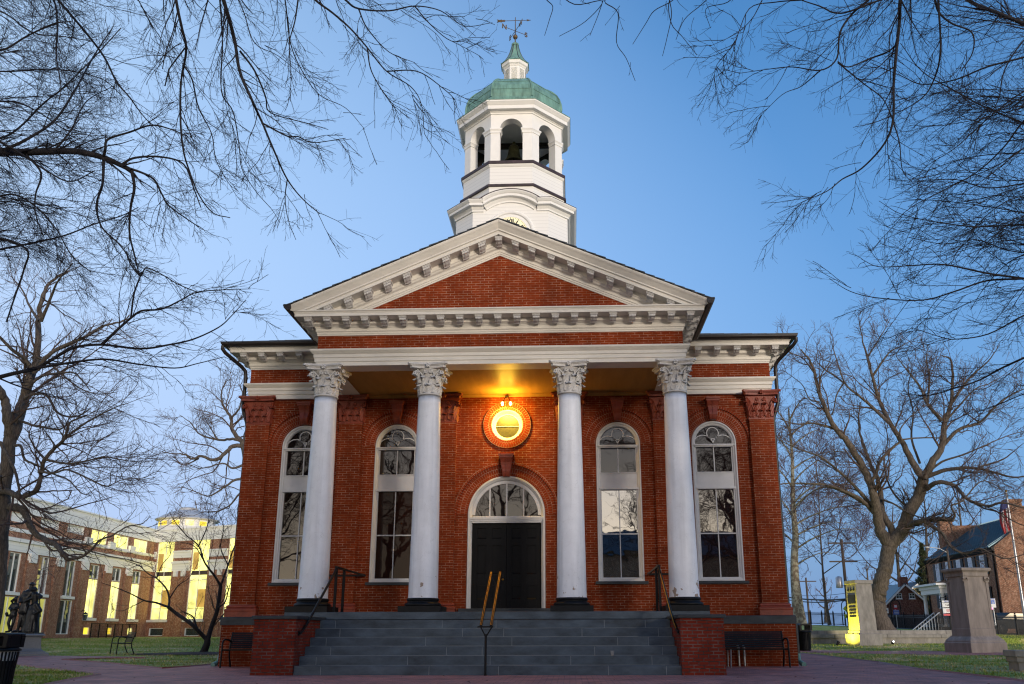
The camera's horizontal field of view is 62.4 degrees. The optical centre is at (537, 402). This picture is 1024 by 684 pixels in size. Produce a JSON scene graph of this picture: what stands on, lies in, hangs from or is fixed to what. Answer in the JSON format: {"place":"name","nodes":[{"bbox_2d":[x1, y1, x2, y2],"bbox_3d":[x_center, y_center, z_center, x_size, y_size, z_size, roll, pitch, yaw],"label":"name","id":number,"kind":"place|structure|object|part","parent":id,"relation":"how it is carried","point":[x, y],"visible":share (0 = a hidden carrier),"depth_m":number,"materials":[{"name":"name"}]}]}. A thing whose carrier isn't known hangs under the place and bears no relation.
{"place":"outdoors","nodes":[
{"label":"outdoors","id":0,"kind":"place"},
{"bbox_2d":[0,0,1023,625],"label":"sky","id":1,"kind":"structure","parent":0,"point":[656,190],"materials":[{"name":"blue"}]},
{"bbox_2d":[12,625,1023,683],"bbox_3d":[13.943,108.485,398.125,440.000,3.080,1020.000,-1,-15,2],"label":"ground","id":2,"kind":"structure","parent":0,"point":[1019,641],"depth_m":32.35,"materials":[{"name":"green plant"}]},
{"bbox_2d":[0,633,25,683],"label":"litter bin","id":3,"kind":"object","parent":2,"relation":"on","point":[10,645],"visible":1,"depth_m":13.22,"materials":[{"name":"black metal"}]},
{"bbox_2d":[19,664,100,683],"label":"paving edge","id":4,"kind":"object","parent":2,"relation":"on","point":[74,678],"visible":0.54,"depth_m":17.08,"materials":[{"name":"brick"}]},
{"bbox_2d":[0,237,183,624],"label":"bare tree","id":5,"kind":"object","parent":2,"relation":"on","point":[13,421],"visible":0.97,"depth_m":31.10,"materials":[{"name":"brown plant"}]},
{"bbox_2d":[89,623,136,637],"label":"terrace railing","id":6,"kind":"object","parent":2,"relation":"on","point":[121,631],"visible":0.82,"depth_m":69.63,"materials":[{"name":"black metal"}]},
{"bbox_2d":[0,497,235,638],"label":"annex building","id":7,"kind":"structure","parent":2,"relation":"on","point":[73,593],"depth_m":74.41,"materials":[{"name":"brick"}]},
{"bbox_2d":[0,596,13,631],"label":"window","id":8,"kind":"structure","parent":7,"relation":"in","point":[3,627],"depth_m":59.64,"materials":[{"name":"yellow glass"}]},
{"bbox_2d":[5,552,20,595],"bbox_3d":[-37.424,12.175,60.261,0.380,2.970,1.700,-1,-15,2],"label":"window","id":9,"kind":"structure","parent":7,"relation":"in","point":[14,561],"depth_m":60.43,"materials":[{"name":"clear glass"}]},
{"bbox_2d":[11,512,31,521],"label":"window","id":10,"kind":"structure","parent":7,"relation":"in","point":[13,517],"depth_m":60.94,"materials":[{"name":"white glass"}]},
{"bbox_2d":[36,556,48,597],"bbox_3d":[-37.291,13.100,63.633,0.380,2.970,1.700,-1,-15,2],"label":"window","id":11,"kind":"structure","parent":7,"relation":"in","point":[44,560],"depth_m":63.85,"materials":[{"name":"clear glass"}]},
{"bbox_2d":[39,598,45,631],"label":"window","id":12,"kind":"structure","parent":7,"relation":"in","point":[42,601],"depth_m":63.70,"materials":[{"name":"yellow glass"}]},
{"bbox_2d":[41,518,59,529],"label":"window","id":13,"kind":"structure","parent":7,"relation":"in","point":[54,525],"depth_m":64.99,"materials":[{"name":"white glass"}]},
{"bbox_2d":[56,600,71,633],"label":"window","id":14,"kind":"structure","parent":7,"relation":"in","point":[65,605],"depth_m":66.47,"materials":[{"name":"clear glass"}]},
{"bbox_2d":[60,561,75,598],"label":"window","id":15,"kind":"structure","parent":7,"relation":"in","point":[69,574],"depth_m":67.15,"materials":[{"name":"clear glass"}]},
{"bbox_2d":[67,524,83,534],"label":"window","id":16,"kind":"structure","parent":7,"relation":"in","point":[79,531],"depth_m":68.47,"materials":[{"name":"white glass"}]},
{"bbox_2d":[81,610,87,619],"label":"wall lantern","id":17,"kind":"object","parent":7,"relation":"attached to","point":[84,617],"depth_m":68.09,"materials":[{"name":"black paint"}]},
{"bbox_2d":[83,627,88,634],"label":"window","id":18,"kind":"structure","parent":7,"relation":"in","point":[86,629],"depth_m":69.44,"materials":[{"name":"yellow glass"}]},
{"bbox_2d":[82,579,97,620],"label":"window","id":19,"kind":"structure","parent":7,"relation":"in","point":[91,593],"depth_m":70.21,"materials":[{"name":"yellow glass"}]},
{"bbox_2d":[89,564,98,578],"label":"window","id":20,"kind":"structure","parent":7,"relation":"in","point":[95,569],"depth_m":70.84,"materials":[{"name":"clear glass"}]},
{"bbox_2d":[91,529,107,548],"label":"window","id":21,"kind":"structure","parent":7,"relation":"in","point":[94,535],"depth_m":71.49,"materials":[{"name":"yellow glass"}]},
{"bbox_2d":[106,581,119,620],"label":"window","id":22,"kind":"structure","parent":7,"relation":"in","point":[114,591],"depth_m":73.65,"materials":[{"name":"yellow glass"}]},
{"bbox_2d":[112,568,120,581],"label":"window","id":23,"kind":"structure","parent":7,"relation":"in","point":[117,572],"depth_m":74.28,"materials":[{"name":"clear glass"}]},
{"bbox_2d":[114,535,128,552],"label":"window","id":24,"kind":"structure","parent":7,"relation":"in","point":[124,538],"depth_m":75.19,"materials":[{"name":"yellow glass"}]},
{"bbox_2d":[126,584,138,621],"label":"window","id":25,"kind":"structure","parent":7,"relation":"in","point":[135,587],"depth_m":77.07,"materials":[{"name":"yellow glass"}]},
{"bbox_2d":[132,571,140,583],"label":"window","id":26,"kind":"structure","parent":7,"relation":"in","point":[136,580],"depth_m":77.71,"materials":[{"name":"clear glass"}]},
{"bbox_2d":[134,539,146,555],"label":"window","id":27,"kind":"structure","parent":7,"relation":"in","point":[139,544],"depth_m":78.50,"materials":[{"name":"yellow glass"}]},
{"bbox_2d":[148,628,162,635],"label":"window","id":28,"kind":"structure","parent":7,"relation":"in","point":[152,631],"depth_m":78.66,"materials":[{"name":"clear glass"}]},
{"bbox_2d":[146,542,174,621],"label":"window","id":29,"kind":"structure","parent":7,"relation":"in","point":[158,612],"depth_m":79.79,"materials":[{"name":"yellow glass"}]},
{"bbox_2d":[184,628,198,635],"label":"window","id":30,"kind":"structure","parent":7,"relation":"in","point":[187,633],"depth_m":77.09,"materials":[{"name":"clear glass"}]},
{"bbox_2d":[182,540,210,621],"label":"window","id":31,"kind":"structure","parent":7,"relation":"in","point":[196,589],"depth_m":78.13,"materials":[{"name":"yellow glass"}]},
{"bbox_2d":[219,538,234,621],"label":"window","id":32,"kind":"structure","parent":7,"relation":"in","point":[232,541],"depth_m":76.96,"materials":[{"name":"yellow"}]},
{"bbox_2d":[110,632,136,654],"bbox_3d":[-16.839,9.764,34.344,0.702,0.879,1.834,10,-18,-32],"label":"park bench","id":33,"kind":"object","parent":2,"relation":"on","point":[127,639],"visible":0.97,"depth_m":34.28,"materials":[{"name":"black paint"}]},
{"bbox_2d":[0,0,295,416],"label":"bare tree","id":34,"kind":"object","parent":2,"relation":"on","point":[8,151],"visible":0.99,"depth_m":14.43,"materials":[{"name":"brown plant"}]},
{"bbox_2d":[100,481,237,651],"bbox_3d":[-14.740,6.624,34.809,6.159,7.377,3.980,-1,-15,2],"label":"bare tree","id":35,"kind":"object","parent":2,"relation":"on","point":[207,641],"visible":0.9,"depth_m":34.41,"materials":[{"name":"brown plant"}]},
{"bbox_2d":[137,652,218,654],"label":"mulch","id":36,"kind":"object","parent":2,"relation":"on","point":[192,653],"visible":0.6,"depth_m":32.63,"materials":[{"name":"brown soil"}]},
{"bbox_2d":[130,358,250,533],"bbox_3d":[-18.222,5.169,47.591,8.511,16.555,7.165,3,-16,-12],"label":"bare tree","id":37,"kind":"object","parent":2,"relation":"on","point":[230,447],"visible":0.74,"depth_m":47.58,"materials":[{"name":"brown plant"}]},
{"bbox_2d":[176,494,232,525],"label":"bare tree","id":38,"kind":"object","parent":2,"relation":"on","point":[210,514],"visible":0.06,"depth_m":99.63,"materials":[{"name":"brown plant"}]},
{"bbox_2d":[211,17,806,674],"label":"courthouse","id":39,"kind":"structure","parent":2,"relation":"on","point":[541,411],"depth_m":22.36,"materials":[{"name":"red brick"}]},
{"bbox_2d":[268,425,311,585],"bbox_3d":[-6.525,2.775,23.282,1.380,4.425,0.300,-1,-15,2],"label":"window","id":40,"kind":"structure","parent":39,"relation":"in","point":[296,450],"depth_m":23.30,"materials":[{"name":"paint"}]},
{"bbox_2d":[298,566,365,635],"bbox_3d":[-5.175,4.690,19.978,1.030,1.568,4.952,-1,-15,2],"label":"handrail","id":41,"kind":"object","parent":39,"relation":"attached to","point":[336,575],"visible":0.96,"depth_m":19.67,"materials":[{"name":"metal"}]},
{"bbox_2d":[365,424,415,584],"bbox_3d":[-3.897,2.743,23.187,1.380,4.425,0.300,-1,-15,2],"label":"window","id":42,"kind":"structure","parent":39,"relation":"in","point":[394,466],"depth_m":23.20,"materials":[{"name":"glass"}]},
{"bbox_2d":[477,572,500,675],"bbox_3d":[-1.006,4.641,18.077,0.320,2.189,2.193,-1,-15,2],"label":"handrail","id":43,"kind":"object","parent":39,"relation":"on","point":[481,626],"visible":1,"depth_m":17.53,"materials":[{"name":"metal"}]},
{"bbox_2d":[466,476,545,607],"bbox_3d":[-0.835,3.737,22.851,2.120,3.552,0.290,-1,-15,2],"label":"door","id":44,"kind":"structure","parent":39,"relation":"in","point":[506,515],"depth_m":22.84,"materials":[{"name":"paint"}]},
{"bbox_2d":[491,410,522,440],"bbox_3d":[-0.840,0.655,23.754,0.904,0.904,0.280,-1,-15,2],"label":"oculus window","id":45,"kind":"structure","parent":39,"relation":"in","point":[506,425],"depth_m":23.76,"materials":[{"name":"glass"}]},
{"bbox_2d":[596,422,648,583],"bbox_3d":[2.238,2.669,22.966,1.380,4.425,0.300,-1,-15,2],"label":"window","id":46,"kind":"structure","parent":39,"relation":"in","point":[618,459],"depth_m":22.96,"materials":[{"name":"glass"}]},
{"bbox_2d":[647,564,678,633],"bbox_3d":[3.309,4.588,19.673,1.030,1.568,4.952,-1,-15,2],"label":"handrail","id":47,"kind":"object","parent":39,"relation":"attached to","point":[658,579],"visible":0.94,"depth_m":19.36,"materials":[{"name":"metal"}]},
{"bbox_2d":[691,421,748,583],"bbox_3d":[4.867,2.637,22.871,1.380,4.425,0.300,-1,-15,2],"label":"window","id":48,"kind":"structure","parent":39,"relation":"in","point":[720,558],"depth_m":22.86,"materials":[{"name":"glass"}]},
{"bbox_2d":[736,645,745,665],"bbox_3d":[5.181,6.407,21.459,0.212,0.545,0.143,-1,-15,2],"label":"gas pipe","id":49,"kind":"object","parent":39,"relation":"attached to","point":[744,656],"visible":0.64,"depth_m":21.39,"materials":[{"name":"grey metal"}]},
{"bbox_2d":[60,652,999,683],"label":"fallen leaves","id":50,"kind":"object","parent":2,"relation":"on","point":[614,679],"visible":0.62,"depth_m":15.64,"materials":[{"name":"brown plant"}]},
{"bbox_2d":[800,578,815,623],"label":"utility pole","id":51,"kind":"object","parent":2,"relation":"on","point":[808,609],"visible":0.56,"depth_m":101.28,"materials":[{"name":"brown wood"}]},
{"bbox_2d":[808,576,837,620],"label":"bare tree","id":52,"kind":"object","parent":2,"relation":"on","point":[825,617],"visible":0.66,"depth_m":125.06,"materials":[{"name":"brown plant"}]},
{"bbox_2d":[774,391,872,623],"bbox_3d":[18.295,6.506,55.297,9.862,15.582,7.260,-1,-15,2],"label":"bare tree","id":53,"kind":"object","parent":2,"relation":"on","point":[797,604],"visible":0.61,"depth_m":55.42,"materials":[{"name":"brown plant"}]},
{"bbox_2d":[778,417,896,624],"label":"bare tree","id":54,"kind":"object","parent":2,"relation":"on","point":[815,510],"visible":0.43,"depth_m":78.15,"materials":[{"name":"brown plant"}]},
{"bbox_2d":[828,539,857,626],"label":"utility pole","id":55,"kind":"object","parent":2,"relation":"on","point":[838,580],"visible":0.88,"depth_m":73.64,"materials":[{"name":"brown wood"}]},
{"bbox_2d":[789,544,844,602],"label":"overhead cable","id":56,"kind":"object","parent":55,"relation":"attached to","point":[832,600],"visible":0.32,"depth_m":81.03,"materials":[{"name":"black paint"}]},
{"bbox_2d":[843,562,874,585],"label":"bare tree","id":57,"kind":"object","parent":2,"relation":"on","point":[866,572],"visible":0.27,"depth_m":106.87,"materials":[{"name":"brown plant"}]},
{"bbox_2d":[810,630,951,643],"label":"stone wall","id":58,"kind":"structure","parent":2,"relation":"on","point":[888,636],"depth_m":41.23,"materials":[{"name":"grey stone"}]},
{"bbox_2d":[837,505,935,582],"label":"bare tree","id":59,"kind":"object","parent":2,"relation":"on","point":[899,570],"visible":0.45,"depth_m":97.11,"materials":[{"name":"brown plant"}]},
{"bbox_2d":[890,597,901,623],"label":"iron arch","id":60,"kind":"structure","parent":2,"relation":"on","point":[894,599],"depth_m":74.70,"materials":[{"name":"black paint"}]},
{"bbox_2d":[770,287,1023,629],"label":"bare tree","id":61,"kind":"object","parent":2,"relation":"on","point":[892,538],"visible":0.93,"depth_m":48.80,"materials":[{"name":"brown plant"}]},
{"bbox_2d":[886,577,927,627],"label":"brick house","id":62,"kind":"structure","parent":2,"relation":"on","point":[907,597],"depth_m":78.66,"materials":[{"name":"brick"}]},
{"bbox_2d":[896,593,901,598],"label":"window","id":63,"kind":"structure","parent":62,"relation":"in","point":[899,596],"depth_m":78.76,"materials":[{"name":"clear glass"}]},
{"bbox_2d":[909,593,914,598],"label":"window","id":64,"kind":"structure","parent":62,"relation":"in","point":[911,595],"depth_m":78.72,"materials":[{"name":"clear glass"}]},
{"bbox_2d":[800,653,1023,681],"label":"paving edge","id":65,"kind":"object","parent":2,"relation":"on","point":[1014,679],"visible":0.61,"depth_m":18.42,"materials":[{"name":"brick"}]},
{"bbox_2d":[908,582,920,594],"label":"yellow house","id":66,"kind":"structure","parent":2,"relation":"on","point":[911,584],"depth_m":96.59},
{"bbox_2d":[913,542,929,608],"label":"evergreen tree","id":67,"kind":"object","parent":2,"relation":"on","point":[920,580],"visible":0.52,"depth_m":83.09,"materials":[{"name":"green plant"}]},
{"bbox_2d":[891,484,952,596],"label":"bare tree","id":68,"kind":"object","parent":2,"relation":"on","point":[927,544],"visible":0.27,"depth_m":91.95,"materials":[{"name":"brown plant"}]},
{"bbox_2d":[924,547,950,568],"bbox_3d":[27.614,12.617,57.714,1.610,5.582,0.320,-1,-15,2],"label":"street lamp","id":69,"kind":"object","parent":2,"relation":"on","point":[947,552],"visible":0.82,"depth_m":58.23,"materials":[{"name":"grey metal"}]},
{"bbox_2d":[940,597,949,624],"bbox_3d":[26.512,13.402,54.450,0.850,1.800,0.073,-1,-15,2],"label":"shop sign","id":70,"kind":"object","parent":2,"relation":"on","point":[945,610],"visible":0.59,"depth_m":54.47,"materials":[{"name":"metal"}]},
{"bbox_2d":[888,612,1023,635],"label":"iron fence","id":71,"kind":"object","parent":2,"relation":"on","point":[904,620],"visible":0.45,"depth_m":62.87,"materials":[{"name":"black metal"}]},
{"bbox_2d":[923,485,993,547],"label":"bare tree","id":72,"kind":"object","parent":2,"relation":"on","point":[960,518],"visible":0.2,"depth_m":97.72,"materials":[{"name":"brown plant"}]},
{"bbox_2d":[912,499,1023,633],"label":"brick house","id":73,"kind":"structure","parent":2,"relation":"on","point":[1005,595],"depth_m":63.12,"materials":[{"name":"brick"}]},
{"bbox_2d":[933,563,943,581],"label":"window","id":74,"kind":"structure","parent":73,"relation":"in","point":[938,576],"depth_m":69.32,"materials":[{"name":"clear glass"}]},
{"bbox_2d":[936,595,946,608],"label":"window","id":75,"kind":"structure","parent":73,"relation":"in","point":[937,596],"depth_m":69.20,"materials":[{"name":"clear glass"}]},
{"bbox_2d":[942,561,952,578],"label":"window","id":76,"kind":"structure","parent":73,"relation":"in","point":[946,563],"depth_m":67.81,"materials":[{"name":"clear glass"}]},
{"bbox_2d":[953,559,963,567],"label":"window","id":77,"kind":"structure","parent":73,"relation":"in","point":[959,563],"depth_m":65.71,"materials":[{"name":"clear glass"}]},
{"bbox_2d":[964,556,975,566],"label":"window","id":78,"kind":"structure","parent":73,"relation":"in","point":[968,563],"depth_m":63.75,"materials":[{"name":"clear glass"}]},
{"bbox_2d":[976,554,989,573],"bbox_3d":[32.644,11.883,61.944,0.100,1.450,1.640,-1,-15,2],"label":"window","id":79,"kind":"structure","parent":73,"relation":"in","point":[979,558],"depth_m":61.88,"materials":[{"name":"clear glass"}]},
{"bbox_2d":[989,586,992,597],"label":"window","id":80,"kind":"structure","parent":73,"relation":"in","point":[990,587],"depth_m":60.76,"materials":[{"name":"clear glass"}]},
{"bbox_2d":[990,598,995,624],"bbox_3d":[25.765,11.780,47.656,0.300,1.478,0.090,-1,-15,2],"label":"street sign","id":81,"kind":"object","parent":2,"relation":"on","point":[993,603],"visible":0.91,"depth_m":47.73,"materials":[{"name":"white metal"}]},
{"bbox_2d":[993,612,1023,633],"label":"parked car","id":82,"kind":"object","parent":2,"relation":"on","point":[1010,614],"visible":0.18,"depth_m":54.21,"materials":[{"name":"black paint"}]},
{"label":"side window","id":83,"kind":"part","parent":82,"relation":"part of","materials":[{"name":"glass"}]},
{"bbox_2d":[1003,650,1023,670],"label":"stone wall","id":84,"kind":"structure","parent":2,"relation":"on","point":[1015,659],"depth_m":18.34,"materials":[{"name":"grey stone"}]},
{"bbox_2d":[1005,490,1023,618],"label":"flagpole","id":85,"kind":"object","parent":2,"relation":"on","point":[1019,580],"visible":0.84,"depth_m":48.21,"materials":[{"name":"white metal"}]},
{"bbox_2d":[999,501,1010,532],"bbox_3d":[27.091,6.619,49.003,0.528,2.002,0.188,-1,-15,2],"label":"flag","id":86,"kind":"object","parent":85,"relation":"hanging from","point":[1004,523],"visible":0.55,"depth_m":48.97,"materials":[{"name":"red fabric"}]},
{"bbox_2d":[17,654,1023,683],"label":"brick plaza","id":87,"kind":"structure","parent":0,"point":[844,671],"depth_m":16.12,"materials":[{"name":"red brick"}]},
{"bbox_2d":[19,634,48,655],"bbox_3d":[-20.189,9.438,32.967,1.840,0.830,1.840,11,-19,-34],"label":"statue pedestal","id":88,"kind":"object","parent":87,"relation":"on","point":[32,645],"visible":0.57,"depth_m":32.62,"materials":[{"name":"stone"}]},
{"bbox_2d":[0,582,43,633],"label":"bronze statue","id":89,"kind":"object","parent":88,"relation":"on","point":[29,619],"visible":0.99,"depth_m":33.16,"materials":[{"name":"black metal"}]},
{"bbox_2d":[61,657,210,668],"bbox_3d":[-11.696,7.791,25.352,2.493,0.108,10.658,13,-20,-39],"label":"paving edge","id":90,"kind":"object","parent":87,"relation":"on","point":[73,659],"visible":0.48,"depth_m":24.82,"materials":[{"name":"brick"}]},
{"bbox_2d":[219,632,252,667],"bbox_3d":[-6.482,6.243,21.363,2.834,0.879,0.702,-1,-15,2],"label":"park bench","id":91,"kind":"object","parent":87,"relation":"on","point":[241,638],"visible":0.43,"depth_m":21.66,"materials":[{"name":"black paint"}]},
{"bbox_2d":[108,0,506,258],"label":"bare tree","id":92,"kind":"object","parent":87,"relation":"on","point":[236,56],"visible":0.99,"depth_m":13.35,"materials":[{"name":"brown plant"}]},
{"bbox_2d":[544,0,730,79],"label":"bare tree","id":93,"kind":"object","parent":87,"relation":"on","point":[665,5],"visible":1,"depth_m":11.32,"materials":[{"name":"brown plant"}]},
{"bbox_2d":[724,631,790,667],"bbox_3d":[4.749,6.107,20.958,2.834,0.879,0.702,-1,-15,2],"label":"park bench","id":94,"kind":"object","parent":87,"relation":"on","point":[763,636],"visible":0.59,"depth_m":21.21,"materials":[{"name":"black paint"}]},
{"bbox_2d":[665,0,1023,454],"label":"bare tree","id":95,"kind":"object","parent":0,"point":[1014,121],"visible":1,"depth_m":13.08,"materials":[{"name":"brown plant"}]},
{"bbox_2d":[844,580,882,645],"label":"memorial pier","id":96,"kind":"structure","parent":0,"point":[862,631],"depth_m":39.05,"materials":[{"name":"grey stone"}]},
{"bbox_2d":[800,650,1002,654],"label":"brick path","id":97,"kind":"structure","parent":0,"point":[907,652],"depth_m":31.26,"materials":[{"name":"red brick"}]},
{"bbox_2d":[797,624,811,650],"bbox_3d":[10.945,9.621,34.702,0.690,1.080,0.690,3,-16,-12],"label":"litter bin","id":98,"kind":"object","parent":97,"relation":"on","point":[804,639],"visible":0.68,"depth_m":34.48,"materials":[{"name":"black metal"}]},
{"bbox_2d":[940,567,1007,652],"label":"gate pier","id":99,"kind":"structure","parent":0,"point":[971,616],"depth_m":31.16,"materials":[{"name":"grey stone"}]},
{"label":"road","id":100,"kind":"structure","parent":0,"visible":0},
{"bbox_2d":[805,610,846,625],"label":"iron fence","id":101,"kind":"object","parent":100,"relation":"on","point":[821,613],"visible":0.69,"depth_m":85.66,"materials":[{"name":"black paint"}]},
{"bbox_2d":[893,605,898,627],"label":"street sign","id":102,"kind":"object","parent":100,"relation":"on","point":[895,612],"visible":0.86,"depth_m":72.71,"materials":[{"name":"blue metal"}]}
]}

